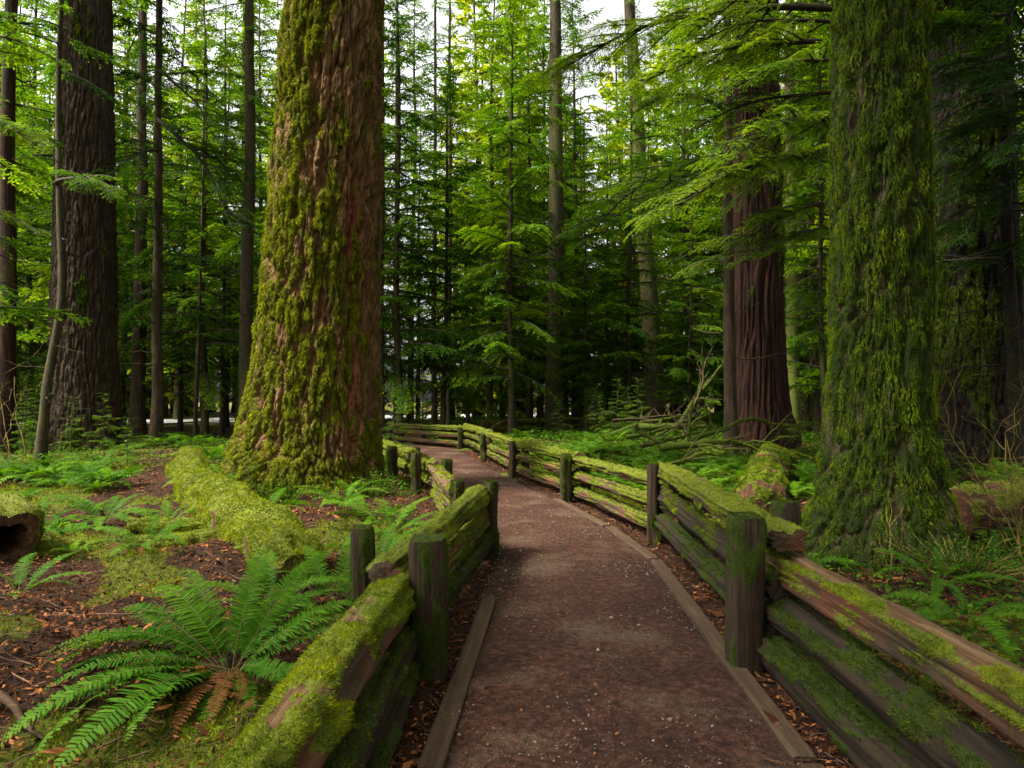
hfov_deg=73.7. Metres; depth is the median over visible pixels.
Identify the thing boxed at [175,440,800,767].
path
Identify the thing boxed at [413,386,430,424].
hemlock sapling
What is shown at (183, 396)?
conifer tree
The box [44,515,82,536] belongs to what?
sword fern
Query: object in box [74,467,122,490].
sword fern
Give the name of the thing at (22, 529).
fallen log
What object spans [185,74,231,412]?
conifer tree
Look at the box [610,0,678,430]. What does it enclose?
slim tree
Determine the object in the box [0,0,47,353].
conifer tree
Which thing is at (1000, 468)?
sword fern
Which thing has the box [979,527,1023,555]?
sword fern
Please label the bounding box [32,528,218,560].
fallen log
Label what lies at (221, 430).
slim tree
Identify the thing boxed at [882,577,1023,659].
sword fern
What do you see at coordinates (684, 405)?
conifer tree
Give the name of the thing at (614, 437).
sword fern
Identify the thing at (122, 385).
conifer tree
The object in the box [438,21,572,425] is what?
conifer tree
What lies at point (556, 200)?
slim tree
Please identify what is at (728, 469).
sword fern
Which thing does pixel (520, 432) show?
sword fern
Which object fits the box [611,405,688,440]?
fallen branch
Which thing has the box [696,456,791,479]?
sword fern
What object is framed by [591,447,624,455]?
sword fern
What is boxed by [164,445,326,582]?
fallen log
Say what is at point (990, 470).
sword fern
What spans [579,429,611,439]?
sword fern
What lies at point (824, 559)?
sword fern
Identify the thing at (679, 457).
sword fern
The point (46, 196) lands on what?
conifer tree
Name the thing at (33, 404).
hemlock sapling
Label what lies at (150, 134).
conifer tree
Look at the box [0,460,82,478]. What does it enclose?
sword fern
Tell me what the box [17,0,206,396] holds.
conifer tree
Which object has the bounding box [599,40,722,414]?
conifer tree
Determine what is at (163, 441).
sword fern
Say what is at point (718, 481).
sword fern
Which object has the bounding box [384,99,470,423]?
conifer tree
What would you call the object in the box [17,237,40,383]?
conifer tree
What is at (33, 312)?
conifer tree
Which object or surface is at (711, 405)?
conifer tree
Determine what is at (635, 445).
sword fern
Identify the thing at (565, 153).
conifer tree
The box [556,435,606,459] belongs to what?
sword fern
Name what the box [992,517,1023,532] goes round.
sword fern
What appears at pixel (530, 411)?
conifer tree
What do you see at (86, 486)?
sword fern
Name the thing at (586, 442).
sword fern
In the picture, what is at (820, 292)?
conifer tree
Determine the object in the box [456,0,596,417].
conifer tree
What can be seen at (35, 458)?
sword fern
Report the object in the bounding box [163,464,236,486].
sword fern
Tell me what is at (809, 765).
edging board
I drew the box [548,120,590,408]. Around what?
conifer tree
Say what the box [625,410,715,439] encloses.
fallen branch
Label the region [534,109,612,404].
conifer tree
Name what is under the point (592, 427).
hemlock sapling
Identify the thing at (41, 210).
conifer tree
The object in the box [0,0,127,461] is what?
slim tree
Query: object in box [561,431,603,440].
sword fern
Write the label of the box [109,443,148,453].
sword fern
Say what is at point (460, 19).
conifer tree
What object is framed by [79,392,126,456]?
hemlock sapling
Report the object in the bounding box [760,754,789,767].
fallen branch
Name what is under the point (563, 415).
hemlock sapling
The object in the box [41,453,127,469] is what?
sword fern
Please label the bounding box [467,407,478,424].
hemlock sapling
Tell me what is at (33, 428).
hemlock sapling
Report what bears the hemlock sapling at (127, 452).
on the ground
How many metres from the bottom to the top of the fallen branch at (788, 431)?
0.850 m
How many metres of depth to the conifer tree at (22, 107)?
73.29 m
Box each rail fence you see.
[215,437,500,767]
[385,421,1023,767]
[479,415,707,435]
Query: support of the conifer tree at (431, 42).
on the ground
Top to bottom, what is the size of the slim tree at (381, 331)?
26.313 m
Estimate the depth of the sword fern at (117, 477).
11.05 m
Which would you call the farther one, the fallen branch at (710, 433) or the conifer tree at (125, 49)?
the conifer tree at (125, 49)
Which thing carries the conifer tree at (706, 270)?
on the ground
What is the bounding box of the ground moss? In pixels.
[0,450,1023,767]
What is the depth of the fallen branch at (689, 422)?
17.97 m
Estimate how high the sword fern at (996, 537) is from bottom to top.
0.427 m
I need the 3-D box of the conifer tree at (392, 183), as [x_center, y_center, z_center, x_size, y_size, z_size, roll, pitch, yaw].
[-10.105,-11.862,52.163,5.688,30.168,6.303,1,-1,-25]
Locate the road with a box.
[20,413,570,425]
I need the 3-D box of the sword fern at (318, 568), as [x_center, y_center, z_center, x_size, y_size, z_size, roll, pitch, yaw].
[-1.341,1.438,5.137,1.193,0.427,0.945,0,-1,-11]
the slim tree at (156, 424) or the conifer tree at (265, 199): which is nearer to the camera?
the slim tree at (156, 424)
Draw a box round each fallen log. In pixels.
[0,487,46,566]
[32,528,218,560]
[123,515,204,535]
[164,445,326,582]
[733,442,797,512]
[949,476,1023,540]
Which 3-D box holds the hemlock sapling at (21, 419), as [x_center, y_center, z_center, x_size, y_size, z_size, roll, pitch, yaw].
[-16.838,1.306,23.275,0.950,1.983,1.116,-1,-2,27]
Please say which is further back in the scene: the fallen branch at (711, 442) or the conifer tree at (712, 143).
the conifer tree at (712, 143)
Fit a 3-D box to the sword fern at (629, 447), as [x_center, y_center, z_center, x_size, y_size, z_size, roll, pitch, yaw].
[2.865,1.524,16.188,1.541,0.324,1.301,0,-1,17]
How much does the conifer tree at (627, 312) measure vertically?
17.642 m
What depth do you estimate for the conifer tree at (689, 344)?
26.93 m
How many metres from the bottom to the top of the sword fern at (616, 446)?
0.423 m
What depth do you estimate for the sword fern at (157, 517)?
6.54 m
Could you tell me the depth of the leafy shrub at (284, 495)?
10.39 m
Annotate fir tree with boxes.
[46,0,244,453]
[217,0,386,500]
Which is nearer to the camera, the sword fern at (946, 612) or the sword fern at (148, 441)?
the sword fern at (946, 612)
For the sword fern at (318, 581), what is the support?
on the ground
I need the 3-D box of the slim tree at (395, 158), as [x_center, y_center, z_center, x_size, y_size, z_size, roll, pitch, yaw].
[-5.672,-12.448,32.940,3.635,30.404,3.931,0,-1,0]
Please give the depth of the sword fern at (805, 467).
11.68 m
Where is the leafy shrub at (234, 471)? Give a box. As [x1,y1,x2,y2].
[203,448,268,485]
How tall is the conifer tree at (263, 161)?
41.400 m
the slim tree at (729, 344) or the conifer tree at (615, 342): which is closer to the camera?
the slim tree at (729, 344)
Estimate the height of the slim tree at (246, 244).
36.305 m
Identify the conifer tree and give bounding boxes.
[0,0,43,320]
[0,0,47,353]
[0,0,56,426]
[0,0,183,399]
[0,7,51,403]
[0,39,51,416]
[15,38,54,413]
[15,165,48,321]
[15,199,25,206]
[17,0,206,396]
[17,143,47,396]
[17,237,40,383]
[18,0,210,425]
[20,32,52,413]
[27,87,54,402]
[113,23,146,389]
[115,0,255,418]
[117,188,151,412]
[118,0,270,437]
[118,97,219,417]
[118,105,238,431]
[127,182,191,415]
[131,29,186,413]
[147,0,282,420]
[147,80,184,392]
[162,31,267,427]
[165,161,200,412]
[168,1,222,415]
[170,0,280,399]
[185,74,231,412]
[207,23,266,364]
[215,100,274,378]
[219,204,240,412]
[220,90,276,349]
[235,208,266,309]
[237,0,282,258]
[254,87,274,250]
[256,58,420,400]
[378,0,488,441]
[384,0,479,419]
[384,25,521,438]
[384,49,410,373]
[384,59,507,422]
[384,65,405,391]
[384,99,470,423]
[384,231,393,369]
[384,267,408,416]
[404,0,589,426]
[406,0,534,419]
[416,106,522,422]
[425,0,544,417]
[425,0,592,438]
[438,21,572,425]
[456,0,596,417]
[458,0,596,418]
[467,0,624,416]
[470,0,615,425]
[496,21,541,413]
[497,0,670,423]
[526,108,642,415]
[532,137,639,432]
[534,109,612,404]
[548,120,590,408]
[562,18,715,434]
[562,119,589,323]
[564,103,610,417]
[565,97,674,422]
[568,121,642,415]
[569,20,685,412]
[590,112,669,412]
[593,115,683,416]
[596,43,636,348]
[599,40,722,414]
[602,0,732,420]
[619,0,782,415]
[624,102,669,367]
[631,0,722,414]
[631,0,823,412]
[644,182,723,431]
[657,125,723,412]
[658,145,715,415]
[664,208,715,414]
[683,60,818,388]
[692,176,808,418]
[693,82,723,415]
[697,0,830,439]
[699,14,732,362]
[704,124,715,412]
[711,82,785,337]
[779,0,1023,410]
[780,11,827,371]
[780,32,826,419]
[781,0,831,441]
[805,2,828,358]
[807,0,830,289]
[807,50,827,321]
[1014,5,1023,306]
[1014,22,1023,315]
[1016,54,1023,288]
[1018,190,1023,278]
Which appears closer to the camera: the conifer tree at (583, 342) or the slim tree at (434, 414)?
the conifer tree at (583, 342)
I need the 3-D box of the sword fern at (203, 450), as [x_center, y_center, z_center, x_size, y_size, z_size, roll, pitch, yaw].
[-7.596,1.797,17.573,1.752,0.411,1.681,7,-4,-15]
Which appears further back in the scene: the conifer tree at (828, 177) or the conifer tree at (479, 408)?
the conifer tree at (479, 408)
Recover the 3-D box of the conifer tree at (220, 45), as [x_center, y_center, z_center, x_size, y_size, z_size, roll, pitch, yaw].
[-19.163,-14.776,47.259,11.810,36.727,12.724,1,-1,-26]
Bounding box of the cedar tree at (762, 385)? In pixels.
[693,0,805,457]
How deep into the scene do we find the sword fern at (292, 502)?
8.85 m
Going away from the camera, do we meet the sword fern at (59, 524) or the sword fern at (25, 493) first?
the sword fern at (59, 524)
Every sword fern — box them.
[0,456,84,483]
[0,458,46,481]
[0,459,64,481]
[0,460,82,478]
[0,545,353,767]
[0,551,93,597]
[6,487,50,498]
[16,468,87,488]
[21,455,85,476]
[23,454,64,463]
[38,498,103,523]
[40,494,163,531]
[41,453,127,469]
[41,519,98,539]
[44,513,90,528]
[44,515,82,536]
[47,461,145,491]
[47,540,108,553]
[49,459,111,477]
[63,479,108,489]
[67,463,122,476]
[69,465,153,485]
[70,499,121,510]
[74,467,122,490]
[75,514,204,557]
[79,449,139,465]
[82,477,120,490]
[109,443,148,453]
[115,500,195,532]
[133,439,157,445]
[138,434,179,444]
[154,431,185,438]
[158,434,198,447]
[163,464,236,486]
[166,431,195,440]
[170,433,218,445]
[180,549,349,630]
[181,445,224,459]
[191,444,225,450]
[195,445,224,459]
[199,436,222,445]
[253,541,350,610]
[254,488,316,509]
[295,479,394,510]
[307,491,374,511]
[317,496,438,546]
[323,518,417,586]
[371,504,415,515]
[503,428,536,438]
[551,444,611,456]
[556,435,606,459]
[556,437,613,448]
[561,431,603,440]
[575,439,636,454]
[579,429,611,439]
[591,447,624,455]
[592,472,630,481]
[595,431,628,441]
[595,439,654,454]
[597,452,666,465]
[600,477,704,493]
[604,461,644,468]
[606,476,639,484]
[607,441,654,453]
[610,448,677,468]
[621,440,654,451]
[621,460,701,474]
[632,451,684,457]
[637,448,674,460]
[639,475,749,508]
[640,449,685,458]
[658,451,699,464]
[682,451,739,473]
[682,466,732,478]
[686,458,744,479]
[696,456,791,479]
[700,457,750,472]
[705,448,750,456]
[708,470,788,482]
[786,481,812,497]
[787,461,815,484]
[788,472,810,489]
[791,456,815,481]
[791,482,813,498]
[796,464,815,476]
[808,552,863,567]
[869,547,1021,606]
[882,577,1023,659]
[950,462,1023,479]
[958,458,1020,479]
[969,518,1009,537]
[976,525,1023,546]
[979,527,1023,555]
[981,463,1021,476]
[987,532,1023,573]
[989,461,1023,477]
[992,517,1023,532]
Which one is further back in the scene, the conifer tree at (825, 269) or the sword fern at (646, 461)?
the conifer tree at (825, 269)
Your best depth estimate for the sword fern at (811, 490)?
9.79 m
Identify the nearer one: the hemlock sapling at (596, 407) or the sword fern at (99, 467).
the sword fern at (99, 467)
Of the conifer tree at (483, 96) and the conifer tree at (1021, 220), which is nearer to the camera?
the conifer tree at (1021, 220)
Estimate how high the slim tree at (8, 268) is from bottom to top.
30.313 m
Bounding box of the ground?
[0,402,1023,767]
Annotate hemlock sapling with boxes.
[0,389,37,454]
[16,368,36,429]
[16,376,42,431]
[16,387,38,426]
[16,397,49,452]
[17,397,34,440]
[17,406,27,440]
[18,369,39,428]
[20,375,42,435]
[50,395,91,458]
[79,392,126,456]
[108,418,143,465]
[114,402,142,446]
[381,397,411,444]
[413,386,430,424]
[413,393,431,429]
[415,399,429,423]
[451,394,472,431]
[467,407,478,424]
[550,392,574,439]
[577,387,612,434]
[580,382,604,422]
[588,396,613,443]
[602,378,635,441]
[615,386,640,440]
[618,377,652,441]
[619,380,643,421]
[621,377,642,415]
[774,393,820,462]
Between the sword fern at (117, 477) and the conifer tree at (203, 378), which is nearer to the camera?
the sword fern at (117, 477)
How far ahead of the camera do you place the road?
54.78 m
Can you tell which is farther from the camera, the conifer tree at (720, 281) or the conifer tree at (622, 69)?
the conifer tree at (622, 69)
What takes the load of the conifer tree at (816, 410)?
on the ground
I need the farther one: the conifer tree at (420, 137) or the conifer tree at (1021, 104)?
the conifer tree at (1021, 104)
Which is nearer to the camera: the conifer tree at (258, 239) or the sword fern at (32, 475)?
the sword fern at (32, 475)
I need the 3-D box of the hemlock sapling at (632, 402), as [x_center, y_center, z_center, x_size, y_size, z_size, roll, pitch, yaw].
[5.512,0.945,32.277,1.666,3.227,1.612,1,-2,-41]
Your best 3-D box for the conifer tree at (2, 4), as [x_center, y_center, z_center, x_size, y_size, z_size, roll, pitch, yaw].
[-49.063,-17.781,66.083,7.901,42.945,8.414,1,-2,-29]
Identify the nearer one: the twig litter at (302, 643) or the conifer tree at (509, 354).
the twig litter at (302, 643)
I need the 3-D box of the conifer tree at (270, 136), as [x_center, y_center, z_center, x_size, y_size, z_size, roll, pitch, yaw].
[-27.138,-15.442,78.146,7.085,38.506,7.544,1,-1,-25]
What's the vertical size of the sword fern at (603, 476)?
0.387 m
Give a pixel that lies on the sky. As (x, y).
(613, 9)
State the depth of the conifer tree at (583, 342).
27.08 m
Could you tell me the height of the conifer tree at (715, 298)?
22.028 m
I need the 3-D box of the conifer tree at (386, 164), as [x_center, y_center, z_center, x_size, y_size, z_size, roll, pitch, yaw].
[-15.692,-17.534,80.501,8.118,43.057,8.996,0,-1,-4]
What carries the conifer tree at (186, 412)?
on the ground
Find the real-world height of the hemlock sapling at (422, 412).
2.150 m
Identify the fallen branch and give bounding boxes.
[0,690,49,740]
[209,601,232,607]
[490,417,505,429]
[608,408,680,435]
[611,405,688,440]
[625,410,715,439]
[637,404,710,430]
[639,418,718,457]
[639,420,697,460]
[654,412,816,459]
[655,399,711,437]
[658,398,701,451]
[667,413,754,464]
[669,365,723,434]
[682,340,723,439]
[684,390,697,441]
[688,406,802,441]
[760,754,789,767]
[782,405,821,435]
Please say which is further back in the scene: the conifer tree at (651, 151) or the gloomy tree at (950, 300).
the conifer tree at (651, 151)
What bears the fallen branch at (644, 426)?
on the ground
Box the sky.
[0,0,1023,401]
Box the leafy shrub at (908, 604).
[828,568,971,629]
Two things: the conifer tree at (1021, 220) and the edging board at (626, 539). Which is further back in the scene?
the conifer tree at (1021, 220)
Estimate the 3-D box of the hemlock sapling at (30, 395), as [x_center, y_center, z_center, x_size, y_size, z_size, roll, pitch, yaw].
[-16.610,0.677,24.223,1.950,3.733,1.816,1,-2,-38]
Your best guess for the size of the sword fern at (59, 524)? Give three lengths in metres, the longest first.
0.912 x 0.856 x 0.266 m
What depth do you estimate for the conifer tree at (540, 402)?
43.85 m
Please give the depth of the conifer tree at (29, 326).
44.01 m
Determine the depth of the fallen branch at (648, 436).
13.30 m
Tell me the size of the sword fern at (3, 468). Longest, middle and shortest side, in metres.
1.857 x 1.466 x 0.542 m
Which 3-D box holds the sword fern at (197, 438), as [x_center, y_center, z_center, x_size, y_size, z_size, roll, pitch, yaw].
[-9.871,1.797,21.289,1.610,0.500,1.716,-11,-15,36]
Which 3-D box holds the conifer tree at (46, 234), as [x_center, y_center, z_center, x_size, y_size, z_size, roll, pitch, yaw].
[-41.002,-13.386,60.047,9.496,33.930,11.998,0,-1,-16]
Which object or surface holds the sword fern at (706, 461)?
on the ground
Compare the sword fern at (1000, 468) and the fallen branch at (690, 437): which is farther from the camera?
the fallen branch at (690, 437)
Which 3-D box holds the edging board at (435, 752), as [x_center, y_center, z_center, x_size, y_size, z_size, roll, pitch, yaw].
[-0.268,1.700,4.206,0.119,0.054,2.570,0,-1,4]
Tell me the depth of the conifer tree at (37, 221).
71.77 m
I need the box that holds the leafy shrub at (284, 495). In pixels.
[248,472,326,502]
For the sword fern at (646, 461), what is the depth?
13.17 m
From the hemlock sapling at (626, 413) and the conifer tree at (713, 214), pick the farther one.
the conifer tree at (713, 214)
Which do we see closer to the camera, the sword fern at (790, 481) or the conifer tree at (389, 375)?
the sword fern at (790, 481)
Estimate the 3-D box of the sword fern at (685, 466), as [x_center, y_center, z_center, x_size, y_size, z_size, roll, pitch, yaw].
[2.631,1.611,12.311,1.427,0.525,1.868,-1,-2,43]
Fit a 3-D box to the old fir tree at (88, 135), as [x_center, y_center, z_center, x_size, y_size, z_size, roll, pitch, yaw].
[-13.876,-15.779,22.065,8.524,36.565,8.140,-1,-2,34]
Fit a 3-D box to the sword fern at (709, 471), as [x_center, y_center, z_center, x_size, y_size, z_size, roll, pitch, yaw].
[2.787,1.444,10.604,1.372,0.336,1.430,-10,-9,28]
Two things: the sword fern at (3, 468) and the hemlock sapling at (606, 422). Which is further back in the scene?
the hemlock sapling at (606, 422)
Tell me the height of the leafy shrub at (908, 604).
0.428 m
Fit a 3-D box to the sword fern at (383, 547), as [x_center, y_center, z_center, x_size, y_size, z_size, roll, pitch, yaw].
[-1.251,1.585,6.215,1.467,0.578,1.326,-1,-2,42]
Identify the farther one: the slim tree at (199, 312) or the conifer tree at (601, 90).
the conifer tree at (601, 90)
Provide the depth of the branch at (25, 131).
13.39 m
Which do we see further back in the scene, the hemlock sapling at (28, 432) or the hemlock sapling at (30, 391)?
the hemlock sapling at (30, 391)
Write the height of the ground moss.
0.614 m
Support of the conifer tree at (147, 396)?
on the ground
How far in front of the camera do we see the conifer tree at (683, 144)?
38.21 m
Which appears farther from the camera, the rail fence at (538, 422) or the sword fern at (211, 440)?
the rail fence at (538, 422)
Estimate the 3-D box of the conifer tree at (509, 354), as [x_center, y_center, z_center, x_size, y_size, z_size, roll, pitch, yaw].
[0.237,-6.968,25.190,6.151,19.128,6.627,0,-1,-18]
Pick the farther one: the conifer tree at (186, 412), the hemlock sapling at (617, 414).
the conifer tree at (186, 412)
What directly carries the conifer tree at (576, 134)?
on the ground
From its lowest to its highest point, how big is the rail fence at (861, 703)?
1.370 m
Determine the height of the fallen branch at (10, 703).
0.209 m
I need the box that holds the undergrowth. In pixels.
[0,413,1023,696]
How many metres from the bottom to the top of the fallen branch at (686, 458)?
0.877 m
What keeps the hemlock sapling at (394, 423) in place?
on the ground
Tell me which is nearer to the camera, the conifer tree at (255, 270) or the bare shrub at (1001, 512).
the bare shrub at (1001, 512)
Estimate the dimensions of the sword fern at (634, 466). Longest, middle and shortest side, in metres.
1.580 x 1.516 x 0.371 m
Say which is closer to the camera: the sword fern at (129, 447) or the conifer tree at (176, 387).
the sword fern at (129, 447)
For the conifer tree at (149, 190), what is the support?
on the ground
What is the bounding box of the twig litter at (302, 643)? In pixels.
[0,467,1023,767]
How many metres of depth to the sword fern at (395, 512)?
8.50 m
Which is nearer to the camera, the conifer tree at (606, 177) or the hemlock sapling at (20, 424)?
the hemlock sapling at (20, 424)
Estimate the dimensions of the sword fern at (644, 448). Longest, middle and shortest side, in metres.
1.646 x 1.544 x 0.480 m
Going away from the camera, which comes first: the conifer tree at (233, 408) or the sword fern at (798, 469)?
the sword fern at (798, 469)
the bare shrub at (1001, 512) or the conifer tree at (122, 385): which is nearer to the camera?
the bare shrub at (1001, 512)
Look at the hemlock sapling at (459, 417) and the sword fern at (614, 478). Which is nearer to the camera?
the sword fern at (614, 478)
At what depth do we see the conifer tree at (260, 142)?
42.17 m
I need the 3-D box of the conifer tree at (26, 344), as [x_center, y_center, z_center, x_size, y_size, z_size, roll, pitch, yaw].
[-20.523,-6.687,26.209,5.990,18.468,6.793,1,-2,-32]
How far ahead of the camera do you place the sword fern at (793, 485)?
9.52 m
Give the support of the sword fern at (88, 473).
on the ground
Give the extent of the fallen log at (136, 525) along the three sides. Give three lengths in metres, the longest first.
1.831 x 0.347 x 0.317 m
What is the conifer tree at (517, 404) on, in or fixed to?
on the ground
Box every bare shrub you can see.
[0,308,86,463]
[816,456,930,574]
[936,306,1023,561]
[939,399,1023,565]
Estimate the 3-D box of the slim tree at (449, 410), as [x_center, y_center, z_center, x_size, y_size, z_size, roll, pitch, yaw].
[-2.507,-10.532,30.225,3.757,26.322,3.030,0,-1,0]
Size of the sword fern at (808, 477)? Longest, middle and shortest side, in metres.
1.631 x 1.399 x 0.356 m
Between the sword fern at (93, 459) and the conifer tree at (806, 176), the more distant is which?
the conifer tree at (806, 176)
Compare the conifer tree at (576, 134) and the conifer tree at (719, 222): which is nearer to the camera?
the conifer tree at (576, 134)
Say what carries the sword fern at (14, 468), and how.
on the ground
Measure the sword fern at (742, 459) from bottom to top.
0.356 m
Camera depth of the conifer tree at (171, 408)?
80.92 m
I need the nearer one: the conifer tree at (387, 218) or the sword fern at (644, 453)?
the sword fern at (644, 453)
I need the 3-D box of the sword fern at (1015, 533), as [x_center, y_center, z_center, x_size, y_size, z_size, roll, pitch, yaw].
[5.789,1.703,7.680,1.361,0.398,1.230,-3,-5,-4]
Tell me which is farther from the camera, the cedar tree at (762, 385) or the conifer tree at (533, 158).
the conifer tree at (533, 158)
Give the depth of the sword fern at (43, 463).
13.51 m
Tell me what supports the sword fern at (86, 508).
on the ground
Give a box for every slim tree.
[0,0,73,454]
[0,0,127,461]
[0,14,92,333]
[78,0,261,441]
[112,0,189,436]
[164,0,231,438]
[184,0,277,416]
[193,0,259,434]
[378,0,427,437]
[384,0,431,420]
[403,0,467,430]
[409,0,494,431]
[515,0,598,435]
[528,0,1016,334]
[552,0,810,457]
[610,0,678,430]
[779,0,831,437]
[781,0,828,436]
[927,0,1023,467]
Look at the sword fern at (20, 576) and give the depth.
5.27 m
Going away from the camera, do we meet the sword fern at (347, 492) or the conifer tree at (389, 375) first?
the sword fern at (347, 492)
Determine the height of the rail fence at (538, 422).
1.269 m
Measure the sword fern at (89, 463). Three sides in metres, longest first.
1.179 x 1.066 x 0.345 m
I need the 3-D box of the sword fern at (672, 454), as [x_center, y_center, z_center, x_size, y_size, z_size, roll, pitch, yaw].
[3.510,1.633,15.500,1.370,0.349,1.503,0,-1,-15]
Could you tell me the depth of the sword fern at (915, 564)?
5.14 m
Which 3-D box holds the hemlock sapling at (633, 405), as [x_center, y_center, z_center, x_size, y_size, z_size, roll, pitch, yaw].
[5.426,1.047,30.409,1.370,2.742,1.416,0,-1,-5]
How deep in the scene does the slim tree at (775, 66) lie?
10.91 m
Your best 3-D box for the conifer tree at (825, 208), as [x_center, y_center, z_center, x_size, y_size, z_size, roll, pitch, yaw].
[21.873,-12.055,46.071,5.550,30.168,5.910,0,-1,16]
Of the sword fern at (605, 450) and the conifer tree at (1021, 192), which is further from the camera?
the conifer tree at (1021, 192)
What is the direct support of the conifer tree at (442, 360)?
on the ground
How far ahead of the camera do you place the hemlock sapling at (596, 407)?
33.79 m
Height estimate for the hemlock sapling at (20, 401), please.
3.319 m
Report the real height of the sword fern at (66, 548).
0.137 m
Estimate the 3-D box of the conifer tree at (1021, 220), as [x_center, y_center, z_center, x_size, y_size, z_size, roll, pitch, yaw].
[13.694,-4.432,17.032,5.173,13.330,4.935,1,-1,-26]
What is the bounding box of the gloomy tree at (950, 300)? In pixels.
[927,0,1023,474]
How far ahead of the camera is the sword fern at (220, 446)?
17.97 m
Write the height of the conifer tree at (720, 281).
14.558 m
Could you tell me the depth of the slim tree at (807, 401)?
27.89 m
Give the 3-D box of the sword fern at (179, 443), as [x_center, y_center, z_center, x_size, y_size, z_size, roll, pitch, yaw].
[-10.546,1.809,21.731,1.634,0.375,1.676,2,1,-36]
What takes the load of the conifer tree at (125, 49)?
on the ground
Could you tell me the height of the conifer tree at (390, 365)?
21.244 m
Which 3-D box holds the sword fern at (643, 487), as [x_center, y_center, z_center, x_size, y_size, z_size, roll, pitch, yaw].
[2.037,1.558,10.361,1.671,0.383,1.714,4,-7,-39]
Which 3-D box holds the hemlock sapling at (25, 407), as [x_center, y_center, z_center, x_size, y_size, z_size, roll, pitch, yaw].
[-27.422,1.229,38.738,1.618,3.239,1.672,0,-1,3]
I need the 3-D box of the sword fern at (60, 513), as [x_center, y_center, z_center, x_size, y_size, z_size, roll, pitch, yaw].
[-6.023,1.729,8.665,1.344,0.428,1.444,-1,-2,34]
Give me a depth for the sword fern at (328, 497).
8.28 m
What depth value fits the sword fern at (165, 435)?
23.63 m
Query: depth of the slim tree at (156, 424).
23.94 m
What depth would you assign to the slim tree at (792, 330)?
23.89 m
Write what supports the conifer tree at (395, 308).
on the ground
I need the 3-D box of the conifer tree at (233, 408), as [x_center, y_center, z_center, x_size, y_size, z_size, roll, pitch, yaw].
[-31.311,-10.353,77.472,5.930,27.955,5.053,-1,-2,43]
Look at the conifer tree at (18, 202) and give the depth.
25.06 m
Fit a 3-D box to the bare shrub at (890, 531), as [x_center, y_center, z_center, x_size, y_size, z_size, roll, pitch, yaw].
[3.147,1.189,5.854,1.506,1.138,0.365,1,-2,-34]
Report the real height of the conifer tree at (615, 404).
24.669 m
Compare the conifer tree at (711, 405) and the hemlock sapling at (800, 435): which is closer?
the hemlock sapling at (800, 435)
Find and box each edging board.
[417,596,495,767]
[553,498,609,526]
[605,526,657,559]
[651,559,817,763]
[800,763,825,767]
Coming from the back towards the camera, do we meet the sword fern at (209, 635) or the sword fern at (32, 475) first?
the sword fern at (32, 475)
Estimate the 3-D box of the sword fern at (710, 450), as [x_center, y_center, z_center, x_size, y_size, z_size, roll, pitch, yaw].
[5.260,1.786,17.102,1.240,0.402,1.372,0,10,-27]
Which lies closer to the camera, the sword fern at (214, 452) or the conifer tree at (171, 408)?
the sword fern at (214, 452)
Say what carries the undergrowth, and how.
on the ground
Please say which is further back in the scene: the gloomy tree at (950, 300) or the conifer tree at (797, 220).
the conifer tree at (797, 220)
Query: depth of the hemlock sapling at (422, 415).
31.32 m
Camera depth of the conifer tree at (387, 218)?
46.54 m
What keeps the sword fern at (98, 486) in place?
on the ground
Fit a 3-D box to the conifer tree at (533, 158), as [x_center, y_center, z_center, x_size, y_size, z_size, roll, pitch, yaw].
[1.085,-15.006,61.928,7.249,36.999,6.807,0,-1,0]
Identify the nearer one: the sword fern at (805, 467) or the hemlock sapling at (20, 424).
the sword fern at (805, 467)
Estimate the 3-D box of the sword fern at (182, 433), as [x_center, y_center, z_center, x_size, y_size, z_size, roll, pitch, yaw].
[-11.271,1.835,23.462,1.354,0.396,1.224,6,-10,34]
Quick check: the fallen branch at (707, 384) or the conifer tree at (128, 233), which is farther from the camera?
the conifer tree at (128, 233)
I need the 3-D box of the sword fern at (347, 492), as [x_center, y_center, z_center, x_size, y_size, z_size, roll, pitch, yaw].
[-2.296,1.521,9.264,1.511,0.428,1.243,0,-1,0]
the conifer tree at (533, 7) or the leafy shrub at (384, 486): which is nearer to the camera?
the leafy shrub at (384, 486)
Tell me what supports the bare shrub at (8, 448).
on the ground
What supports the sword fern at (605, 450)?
on the ground
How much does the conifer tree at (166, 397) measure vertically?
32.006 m
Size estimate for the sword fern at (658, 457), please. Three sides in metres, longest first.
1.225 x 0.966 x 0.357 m
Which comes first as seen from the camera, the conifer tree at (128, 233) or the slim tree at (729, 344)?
the slim tree at (729, 344)
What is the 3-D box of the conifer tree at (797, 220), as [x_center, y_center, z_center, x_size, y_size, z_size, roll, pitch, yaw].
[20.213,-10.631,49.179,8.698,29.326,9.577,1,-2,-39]
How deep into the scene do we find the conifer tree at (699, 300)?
69.78 m
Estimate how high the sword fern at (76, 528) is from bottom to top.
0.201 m
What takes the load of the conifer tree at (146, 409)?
on the ground
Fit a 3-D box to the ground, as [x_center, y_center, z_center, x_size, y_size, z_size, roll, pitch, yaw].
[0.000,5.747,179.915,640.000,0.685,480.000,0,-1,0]
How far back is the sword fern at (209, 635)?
3.79 m
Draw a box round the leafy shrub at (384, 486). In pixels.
[352,466,402,497]
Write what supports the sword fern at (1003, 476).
on the ground
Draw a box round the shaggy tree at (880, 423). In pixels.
[801,0,983,576]
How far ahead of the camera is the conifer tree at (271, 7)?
46.59 m
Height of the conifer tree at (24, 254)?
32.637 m
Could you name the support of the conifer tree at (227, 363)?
on the ground
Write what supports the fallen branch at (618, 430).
on the ground
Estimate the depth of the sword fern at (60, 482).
11.56 m
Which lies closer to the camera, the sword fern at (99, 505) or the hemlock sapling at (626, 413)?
the sword fern at (99, 505)
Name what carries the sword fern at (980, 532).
on the ground

